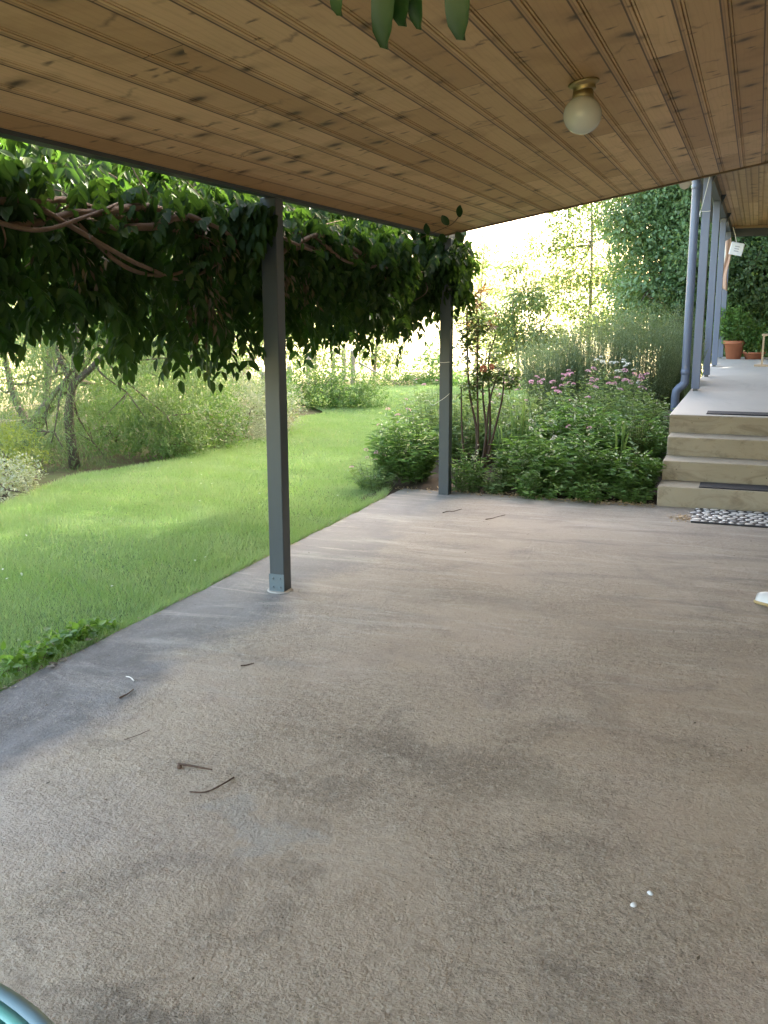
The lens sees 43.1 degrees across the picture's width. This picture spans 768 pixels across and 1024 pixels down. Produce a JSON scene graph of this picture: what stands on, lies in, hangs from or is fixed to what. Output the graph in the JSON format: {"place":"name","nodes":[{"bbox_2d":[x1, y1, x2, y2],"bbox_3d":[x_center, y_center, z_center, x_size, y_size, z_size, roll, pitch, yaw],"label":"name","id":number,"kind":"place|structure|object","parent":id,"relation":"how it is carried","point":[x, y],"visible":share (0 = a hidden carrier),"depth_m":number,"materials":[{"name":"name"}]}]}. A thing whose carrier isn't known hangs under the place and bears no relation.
{"place":"outdoors","nodes":[
{"label":"outdoors","id":0,"kind":"place"},
{"bbox_2d":[0,383,530,690],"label":"lawn","id":1,"kind":"structure","parent":0,"point":[86,590],"depth_m":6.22,"materials":[{"name":"green plant"}]},
{"bbox_2d":[0,617,121,684],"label":"weed patch","id":2,"kind":"object","parent":1,"relation":"on","point":[80,629],"visible":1,"depth_m":4.50,"materials":[{"name":"green plant"}]},
{"bbox_2d":[286,357,396,411],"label":"shrub","id":3,"kind":"object","parent":1,"relation":"on","point":[340,398],"visible":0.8,"depth_m":16.16,"materials":[{"name":"green plant"}]},
{"bbox_2d":[26,156,657,293],"label":"sky","id":4,"kind":"structure","parent":0,"point":[507,232],"materials":[{"name":"white"}]},
{"bbox_2d":[0,287,711,499],"bbox_3d":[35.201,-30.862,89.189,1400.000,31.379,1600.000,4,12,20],"label":"ground","id":5,"kind":"structure","parent":0,"point":[62,471],"depth_m":23.83,"materials":[{"name":"green plant"}]},
{"bbox_2d":[0,448,48,503],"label":"shrub","id":6,"kind":"object","parent":5,"relation":"on","point":[15,481],"visible":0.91,"depth_m":8.39,"materials":[{"name":"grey plant"}]},
{"bbox_2d":[0,412,53,487],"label":"shrub","id":7,"kind":"object","parent":5,"relation":"on","point":[15,438],"visible":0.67,"depth_m":9.36,"materials":[{"name":"green plant"}]},
{"bbox_2d":[0,381,66,469],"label":"shrub","id":8,"kind":"object","parent":5,"relation":"on","point":[19,421],"visible":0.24,"depth_m":10.96,"materials":[{"name":"green plant"}]},
{"bbox_2d":[0,259,154,411],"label":"leafy tree","id":9,"kind":"object","parent":5,"relation":"on","point":[1,380],"visible":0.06,"depth_m":16.09,"materials":[{"name":"green plant"}]},
{"bbox_2d":[0,150,161,449],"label":"feathery tree","id":10,"kind":"object","parent":5,"relation":"on","point":[4,363],"visible":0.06,"depth_m":11.71,"materials":[{"name":"green plant"}]},
{"bbox_2d":[48,361,179,457],"bbox_3d":[-3.426,-1.274,11.923,1.559,1.452,2.757,-7,13,-29],"label":"shrub","id":11,"kind":"object","parent":5,"relation":"on","point":[95,404],"visible":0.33,"depth_m":11.34,"materials":[{"name":"green plant"}]},
{"bbox_2d":[0,257,262,472],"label":"feathery tree","id":12,"kind":"object","parent":5,"relation":"on","point":[73,378],"visible":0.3,"depth_m":10.14,"materials":[{"name":"green plant"}]},
{"bbox_2d":[11,256,264,411],"bbox_3d":[-3.617,-2.985,14.705,5.035,3.233,2.158,4,12,20],"label":"leafy tree","id":13,"kind":"object","parent":5,"relation":"on","point":[154,374],"visible":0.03,"depth_m":14.63,"materials":[{"name":"green plant"}]},
{"bbox_2d":[96,370,227,462],"bbox_3d":[-2.481,-1.033,10.934,1.529,1.154,1.405,4,12,20],"label":"shrub","id":14,"kind":"object","parent":5,"relation":"on","point":[181,444],"visible":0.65,"depth_m":10.74,"materials":[{"name":"green plant"}]},
{"bbox_2d":[98,340,263,385],"bbox_3d":[-4.397,-4.070,21.233,4.490,2.780,2.234,4,12,20],"label":"leafy tree","id":15,"kind":"object","parent":5,"relation":"on","point":[242,358],"depth_m":20.74,"materials":[{"name":"green plant"}]},
{"bbox_2d":[115,336,248,429],"bbox_3d":[-2.810,-1.915,13.283,2.024,1.596,2.992,-1,12,-5],"label":"shrub","id":16,"kind":"object","parent":5,"relation":"on","point":[231,358],"visible":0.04,"depth_m":12.89,"materials":[{"name":"green plant"}]},
{"bbox_2d":[96,330,286,398],"bbox_3d":[-3.409,-3.373,16.645,4.056,3.200,2.081,4,12,20],"label":"leafy tree","id":17,"kind":"object","parent":5,"relation":"on","point":[228,361],"visible":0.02,"depth_m":16.36,"materials":[{"name":"green plant"}]},
{"bbox_2d":[0,347,399,437],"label":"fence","id":18,"kind":"object","parent":5,"relation":"on","point":[352,358],"visible":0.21,"depth_m":21.89,"materials":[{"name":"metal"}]},
{"bbox_2d":[152,358,264,450],"bbox_3d":[-2.177,-1.262,11.698,1.762,1.285,1.216,9,15,37],"label":"shrub","id":19,"kind":"object","parent":5,"relation":"on","point":[236,429],"visible":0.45,"depth_m":11.48,"materials":[{"name":"green plant"}]},
{"bbox_2d":[219,333,263,395],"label":"fruit tree","id":20,"kind":"object","parent":5,"relation":"on","point":[246,368],"visible":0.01,"depth_m":18.93,"materials":[{"name":"green plant"}]},
{"bbox_2d":[189,362,312,442],"bbox_3d":[-1.871,-1.351,12.489,1.770,1.227,1.754,4,12,20],"label":"shrub","id":21,"kind":"object","parent":5,"relation":"on","point":[255,425],"visible":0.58,"depth_m":12.46,"materials":[{"name":"green leaf"},{"name":"grey brown bark"}]},
{"bbox_2d":[241,363,304,418],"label":"shrub","id":22,"kind":"object","parent":5,"relation":"on","point":[290,395],"visible":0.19,"depth_m":15.30,"materials":[{"name":"green plant"}]},
{"bbox_2d":[286,324,353,384],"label":"young tree","id":23,"kind":"object","parent":5,"relation":"on","point":[316,359],"visible":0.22,"depth_m":21.57,"materials":[{"name":"green plant"}]},
{"bbox_2d":[345,321,422,380],"bbox_3d":[-0.210,-4.231,23.261,2.385,2.579,1.544,4,12,20],"label":"young tree","id":24,"kind":"object","parent":5,"relation":"on","point":[387,361],"visible":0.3,"depth_m":23.15,"materials":[{"name":"green plant"}]},
{"bbox_2d":[360,366,466,385],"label":"shrub","id":25,"kind":"object","parent":5,"relation":"on","point":[387,377],"visible":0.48,"depth_m":21.05,"materials":[{"name":"green plant"}]},
{"bbox_2d":[399,330,472,386],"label":"shrub","id":26,"kind":"object","parent":5,"relation":"on","point":[427,358],"visible":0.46,"depth_m":20.88,"materials":[{"name":"green plant"}]},
{"bbox_2d":[453,229,517,369],"bbox_3d":[2.696,-5.797,27.254,2.362,4.020,1.725,4,12,20],"label":"airy tree","id":27,"kind":"object","parent":5,"relation":"on","point":[483,267],"visible":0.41,"depth_m":26.91,"materials":[{"name":"green plant"}]},
{"bbox_2d":[472,248,574,372],"bbox_3d":[3.518,-5.003,24.828,2.923,3.440,1.849,4,12,20],"label":"airy tree","id":28,"kind":"object","parent":5,"relation":"on","point":[510,323],"visible":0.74,"depth_m":24.72,"materials":[{"name":"green plant"}]},
{"bbox_2d":[453,356,602,389],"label":"shrub","id":29,"kind":"object","parent":5,"relation":"on","point":[496,372],"visible":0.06,"depth_m":20.54,"materials":[{"name":"green plant"}]},
{"bbox_2d":[514,344,606,371],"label":"shrub","id":30,"kind":"object","parent":5,"relation":"on","point":[550,356],"visible":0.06,"depth_m":22.29,"materials":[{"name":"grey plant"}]},
{"bbox_2d":[494,194,631,356],"bbox_3d":[4.943,-6.386,25.192,4.234,5.993,1.849,4,12,20],"label":"airy tree","id":31,"kind":"object","parent":5,"relation":"on","point":[566,247],"visible":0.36,"depth_m":25.08,"materials":[{"name":"green plant"}]},
{"bbox_2d":[580,234,646,357],"bbox_3d":[5.683,-4.821,23.001,2.093,3.815,1.436,4,12,20],"label":"airy tree","id":32,"kind":"object","parent":5,"relation":"on","point":[603,280],"visible":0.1,"depth_m":23.04,"materials":[{"name":"green plant"}]},
{"bbox_2d":[581,184,767,360],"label":"dense tree","id":33,"kind":"object","parent":5,"relation":"on","point":[664,278],"visible":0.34,"depth_m":19.79,"materials":[{"name":"green plant"}]},
{"bbox_2d":[657,432,767,511],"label":"concrete steps","id":34,"kind":"structure","parent":5,"relation":"on","point":[691,461],"depth_m":8.01,"materials":[{"name":"beige concrete"}]},
{"bbox_2d":[699,482,767,491],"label":"tread mat","id":35,"kind":"object","parent":34,"relation":"on","point":[734,486],"visible":1,"depth_m":7.76,"materials":[{"name":"black rubber"}]},
{"bbox_2d":[658,189,767,376],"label":"dense tree","id":36,"kind":"object","parent":5,"relation":"on","point":[761,289],"visible":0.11,"depth_m":19.30,"materials":[{"name":"green plant"}]},
{"bbox_2d":[669,418,767,435],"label":"deck base","id":37,"kind":"object","parent":5,"relation":"on","point":[720,426],"visible":0.2,"depth_m":8.52,"materials":[{"name":"concrete"}]},
{"bbox_2d":[670,357,767,420],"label":"deck","id":38,"kind":"structure","parent":37,"relation":"on","point":[740,385],"depth_m":10.78,"materials":[{"name":"concrete"}]},
{"bbox_2d":[670,164,767,411],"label":"deck verandah","id":39,"kind":"object","parent":38,"relation":"on","point":[737,201],"visible":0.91,"depth_m":12.27,"materials":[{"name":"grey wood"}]},
{"bbox_2d":[699,177,709,216],"bbox_3d":[3.430,-3.434,10.350,0.119,0.504,0.702,4,12,18],"label":"cord","id":40,"kind":"object","parent":39,"relation":"attached to","point":[703,201],"visible":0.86,"depth_m":10.64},
{"bbox_2d":[722,237,731,290],"bbox_3d":[6.206,-4.513,17.733,0.210,0.945,0.052,4,12,20],"label":"hanging towel","id":41,"kind":"object","parent":39,"relation":"hanging from","point":[727,256],"visible":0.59,"depth_m":17.70,"materials":[{"name":"white fabric"}]},
{"bbox_2d":[729,228,744,255],"bbox_3d":[6.287,-4.813,17.317,0.269,0.513,0.026,4,12,20],"label":"hanging tag","id":42,"kind":"object","parent":39,"relation":"hanging from","point":[736,248],"visible":1,"depth_m":17.33,"materials":[{"name":"white paper"}]},
{"bbox_2d":[704,297,754,358],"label":"potted plant","id":43,"kind":"object","parent":38,"relation":"on","point":[734,349],"visible":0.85,"depth_m":18.23,"materials":[{"name":"green plant"}]},
{"bbox_2d":[706,411,767,415],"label":"tread mat","id":44,"kind":"object","parent":38,"relation":"on","point":[739,413],"visible":1,"depth_m":8.60,"materials":[{"name":"black rubber"}]},
{"bbox_2d":[725,320,767,358],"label":"potted plant","id":45,"kind":"object","parent":38,"relation":"on","point":[756,338],"visible":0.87,"depth_m":18.19,"materials":[{"name":"green plant"}]},
{"bbox_2d":[754,334,767,366],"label":"wooden stand","id":46,"kind":"object","parent":38,"relation":"on","point":[761,364],"visible":1,"depth_m":15.91,"materials":[{"name":"brown wood"}]},
{"bbox_2d":[0,489,767,1023],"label":"patio","id":47,"kind":"structure","parent":0,"point":[320,819],"depth_m":3.24,"materials":[{"name":"concrete"}]},
{"bbox_2d":[0,983,53,1023],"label":"garden table","id":48,"kind":"object","parent":47,"relation":"on","point":[16,1008],"visible":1,"depth_m":1.18,"materials":[{"name":"teal glass"}]},
{"bbox_2d":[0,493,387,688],"bbox_3d":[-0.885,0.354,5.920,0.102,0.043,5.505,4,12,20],"label":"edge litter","id":49,"kind":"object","parent":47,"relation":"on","point":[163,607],"visible":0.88,"depth_m":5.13,"materials":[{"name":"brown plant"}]},
{"bbox_2d":[177,762,211,769],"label":"twig","id":50,"kind":"object","parent":47,"relation":"on","point":[179,765],"visible":1,"depth_m":3.37,"materials":[{"name":"brown wood"}]},
{"bbox_2d":[189,777,234,792],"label":"twig","id":51,"kind":"object","parent":47,"relation":"on","point":[225,782],"visible":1,"depth_m":3.21,"materials":[{"name":"brown wood"}]},
{"bbox_2d":[0,0,767,593],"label":"patio verandah","id":52,"kind":"object","parent":47,"relation":"on","point":[318,104],"visible":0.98,"depth_m":3.73,"materials":[{"name":"brown wood"}]},
{"bbox_2d":[0,137,481,394],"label":"wisteria vine","id":53,"kind":"object","parent":52,"relation":"hanging from","point":[100,240],"visible":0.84,"depth_m":4.73,"materials":[{"name":"green plant"}]},
{"bbox_2d":[330,0,469,49],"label":"vine sprig","id":54,"kind":"object","parent":52,"relation":"hanging from","point":[384,13],"visible":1,"depth_m":1.38,"materials":[{"name":"green plant"}]},
{"bbox_2d":[563,77,601,134],"bbox_3d":[0.798,-1.626,3.906,0.153,0.209,0.153,4,12,20],"label":"ceiling lamp","id":55,"kind":"object","parent":52,"relation":"attached to","point":[582,114],"visible":1,"depth_m":3.86,"materials":[{"name":"white glass"}]},
{"bbox_2d":[1,498,767,1018],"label":"debris","id":56,"kind":"object","parent":47,"relation":"on","point":[411,788],"visible":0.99,"depth_m":3.09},
{"bbox_2d":[395,486,690,521],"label":"leaf litter","id":57,"kind":"object","parent":47,"relation":"on","point":[679,517],"visible":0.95,"depth_m":7.98,"materials":[{"name":"brown plant"}]},
{"bbox_2d":[690,508,767,527],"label":"pebble mat","id":58,"kind":"object","parent":47,"relation":"on","point":[730,517],"visible":1,"depth_m":7.35,"materials":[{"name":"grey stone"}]},
{"bbox_2d":[753,592,767,606],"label":"slipper","id":59,"kind":"object","parent":47,"relation":"on","point":[761,598],"visible":1,"depth_m":5.20,"materials":[{"name":"white fabric"}]},
{"bbox_2d":[362,391,670,504],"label":"garden soil","id":60,"kind":"structure","parent":0,"point":[431,482],"depth_m":8.80,"materials":[{"name":"brown soil"}]},
{"bbox_2d":[344,448,402,491],"bbox_3d":[-0.087,-0.389,8.733,0.534,0.371,0.539,4,12,20],"label":"valerian","id":61,"kind":"object","parent":60,"relation":"on","point":[379,482],"visible":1,"depth_m":8.71,"materials":[{"name":"green plant"}]},
{"bbox_2d":[364,398,453,483],"bbox_3d":[0.209,-0.660,8.903,0.875,0.755,0.790,4,12,20],"label":"valerian","id":62,"kind":"object","parent":60,"relation":"on","point":[419,459],"visible":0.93,"depth_m":8.81,"materials":[{"name":"green plant"}]},
{"bbox_2d":[395,374,482,448],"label":"perennial","id":63,"kind":"object","parent":60,"relation":"on","point":[430,414],"visible":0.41,"depth_m":9.67,"materials":[{"name":"green plant"}]},
{"bbox_2d":[426,390,505,460],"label":"perennial","id":64,"kind":"object","parent":60,"relation":"on","point":[456,432],"visible":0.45,"depth_m":9.45,"materials":[{"name":"green plant"}]},
{"bbox_2d":[451,444,491,492],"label":"perennial","id":65,"kind":"object","parent":60,"relation":"on","point":[468,467],"visible":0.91,"depth_m":8.46,"materials":[{"name":"green plant"}]},
{"bbox_2d":[453,283,524,481],"bbox_3d":[0.894,-1.086,8.473,0.524,1.774,0.661,-10,15,-40],"label":"rose bush","id":66,"kind":"object","parent":60,"relation":"on","point":[467,342],"visible":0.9,"depth_m":8.46,"materials":[{"name":"green plant"}]},
{"bbox_2d":[470,462,518,494],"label":"perennial","id":67,"kind":"object","parent":60,"relation":"on","point":[489,486],"visible":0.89,"depth_m":8.43,"materials":[{"name":"green plant"}]},
{"bbox_2d":[453,385,536,438],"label":"perennial","id":68,"kind":"object","parent":60,"relation":"on","point":[492,403],"visible":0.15,"depth_m":10.15,"materials":[{"name":"green plant"}]},
{"bbox_2d":[491,409,516,472],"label":"iris","id":69,"kind":"object","parent":60,"relation":"on","point":[504,445],"visible":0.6,"depth_m":8.95,"materials":[{"name":"green plant"}]},
{"bbox_2d":[464,393,566,456],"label":"perennial","id":70,"kind":"object","parent":60,"relation":"on","point":[494,448],"visible":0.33,"depth_m":9.34,"materials":[{"name":"green plant"}]},
{"bbox_2d":[506,391,532,459],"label":"iris","id":71,"kind":"object","parent":60,"relation":"on","point":[522,422],"visible":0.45,"depth_m":9.09,"materials":[{"name":"green plant"}]},
{"bbox_2d":[484,375,557,428],"bbox_3d":[1.397,-1.156,10.473,0.877,0.637,0.976,-8,14,-33],"label":"valerian","id":72,"kind":"object","parent":60,"relation":"on","point":[532,399],"visible":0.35,"depth_m":10.40,"materials":[{"name":"green plant"}]},
{"bbox_2d":[486,419,568,487],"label":"perennial","id":73,"kind":"object","parent":60,"relation":"on","point":[520,462],"visible":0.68,"depth_m":8.52,"materials":[{"name":"green plant"}]},
{"bbox_2d":[505,467,566,499],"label":"perennial","id":74,"kind":"object","parent":60,"relation":"on","point":[529,490],"visible":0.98,"depth_m":8.20,"materials":[{"name":"green plant"}]},
{"bbox_2d":[511,323,593,415],"bbox_3d":[2.090,-1.782,12.128,1.064,1.143,1.077,4,12,20],"label":"rosemary","id":75,"kind":"object","parent":60,"relation":"on","point":[542,370],"visible":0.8,"depth_m":11.96,"materials":[{"name":"green plant"}]},
{"bbox_2d":[515,397,634,464],"bbox_3d":[1.843,-0.757,9.137,1.052,0.659,1.106,-7,14,-32],"label":"perennial","id":76,"kind":"object","parent":60,"relation":"on","point":[562,423],"visible":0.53,"depth_m":8.99,"materials":[{"name":"green plant"}]},
{"bbox_2d":[527,424,627,492],"bbox_3d":[1.673,-0.465,8.391,0.870,0.572,0.869,4,12,20],"label":"perennial","id":77,"kind":"object","parent":60,"relation":"on","point":[586,459],"visible":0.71,"depth_m":8.27,"materials":[{"name":"green plant"}]},
{"bbox_2d":[540,366,616,427],"bbox_3d":[2.039,-1.176,10.299,0.799,0.719,0.828,-11,16,-43],"label":"valerian","id":78,"kind":"object","parent":60,"relation":"on","point":[564,400],"visible":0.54,"depth_m":10.25,"materials":[{"name":"green plant"}]},
{"bbox_2d":[556,470,619,503],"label":"perennial","id":79,"kind":"object","parent":60,"relation":"on","point":[581,493],"visible":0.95,"depth_m":8.07,"materials":[{"name":"green plant"}]},
{"bbox_2d":[555,303,649,413],"bbox_3d":[2.654,-1.860,11.898,1.180,1.387,1.181,4,12,20],"label":"rosemary","id":80,"kind":"object","parent":60,"relation":"on","point":[598,338],"visible":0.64,"depth_m":11.72,"materials":[{"name":"green plant"}]},
{"bbox_2d":[579,356,642,427],"bbox_3d":[2.514,-1.319,10.740,0.703,0.795,0.647,-10,15,-41],"label":"white valerian","id":81,"kind":"object","parent":60,"relation":"on","point":[606,385],"visible":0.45,"depth_m":10.76,"materials":[{"name":"green plant"}]},
{"bbox_2d":[606,420,628,460],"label":"iris","id":82,"kind":"object","parent":60,"relation":"on","point":[623,445],"visible":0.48,"depth_m":8.56,"materials":[{"name":"green plant"}]},
{"bbox_2d":[590,441,665,495],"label":"perennial","id":83,"kind":"object","parent":60,"relation":"on","point":[644,473],"visible":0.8,"depth_m":8.14,"materials":[{"name":"green plant"}]},
{"bbox_2d":[596,368,665,431],"bbox_3d":[2.564,-1.113,10.022,0.737,0.729,0.722,-2,12,-8],"label":"valerian","id":84,"kind":"object","parent":60,"relation":"on","point":[618,407],"visible":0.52,"depth_m":9.95,"materials":[{"name":"green plant"}]},
{"bbox_2d":[606,475,657,503],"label":"perennial","id":85,"kind":"object","parent":60,"relation":"on","point":[622,495],"visible":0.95,"depth_m":7.99,"materials":[{"name":"green plant"}]},
{"bbox_2d":[596,392,673,444],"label":"perennial","id":86,"kind":"object","parent":60,"relation":"on","point":[661,415],"visible":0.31,"depth_m":9.53,"materials":[{"name":"green plant"}]},
{"bbox_2d":[606,410,668,467],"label":"perennial","id":87,"kind":"object","parent":60,"relation":"on","point":[659,448],"visible":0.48,"depth_m":8.86,"materials":[{"name":"green plant"}]},
{"bbox_2d":[621,411,655,471],"bbox_3d":[2.322,-0.638,8.847,0.339,0.564,0.314,-10,15,-39],"label":"fennel","id":88,"kind":"object","parent":60,"relation":"on","point":[635,434],"visible":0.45,"depth_m":8.81,"materials":[{"name":"green plant"}]},
{"bbox_2d":[608,298,683,416],"bbox_3d":[3.116,-1.819,11.576,0.940,1.433,0.957,-8,14,-34],"label":"rosemary","id":89,"kind":"object","parent":60,"relation":"on","point":[657,377],"visible":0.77,"depth_m":11.42,"materials":[{"name":"green plant"}]},
{"bbox_2d":[656,302,708,409],"bbox_3d":[3.852,-2.033,12.716,0.756,1.389,0.748,4,12,20],"label":"rosemary","id":90,"kind":"object","parent":60,"relation":"on","point":[678,381],"visible":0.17,"depth_m":12.61,"materials":[{"name":"green plant"}]},
{"bbox_2d":[684,338,706,396],"bbox_3d":[3.825,-1.706,12.043,0.310,1.021,0.355,4,12,20],"label":"rosemary","id":91,"kind":"object","parent":60,"relation":"on","point":[687,389],"visible":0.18,"depth_m":12.01,"materials":[{"name":"green plant"}]}
]}

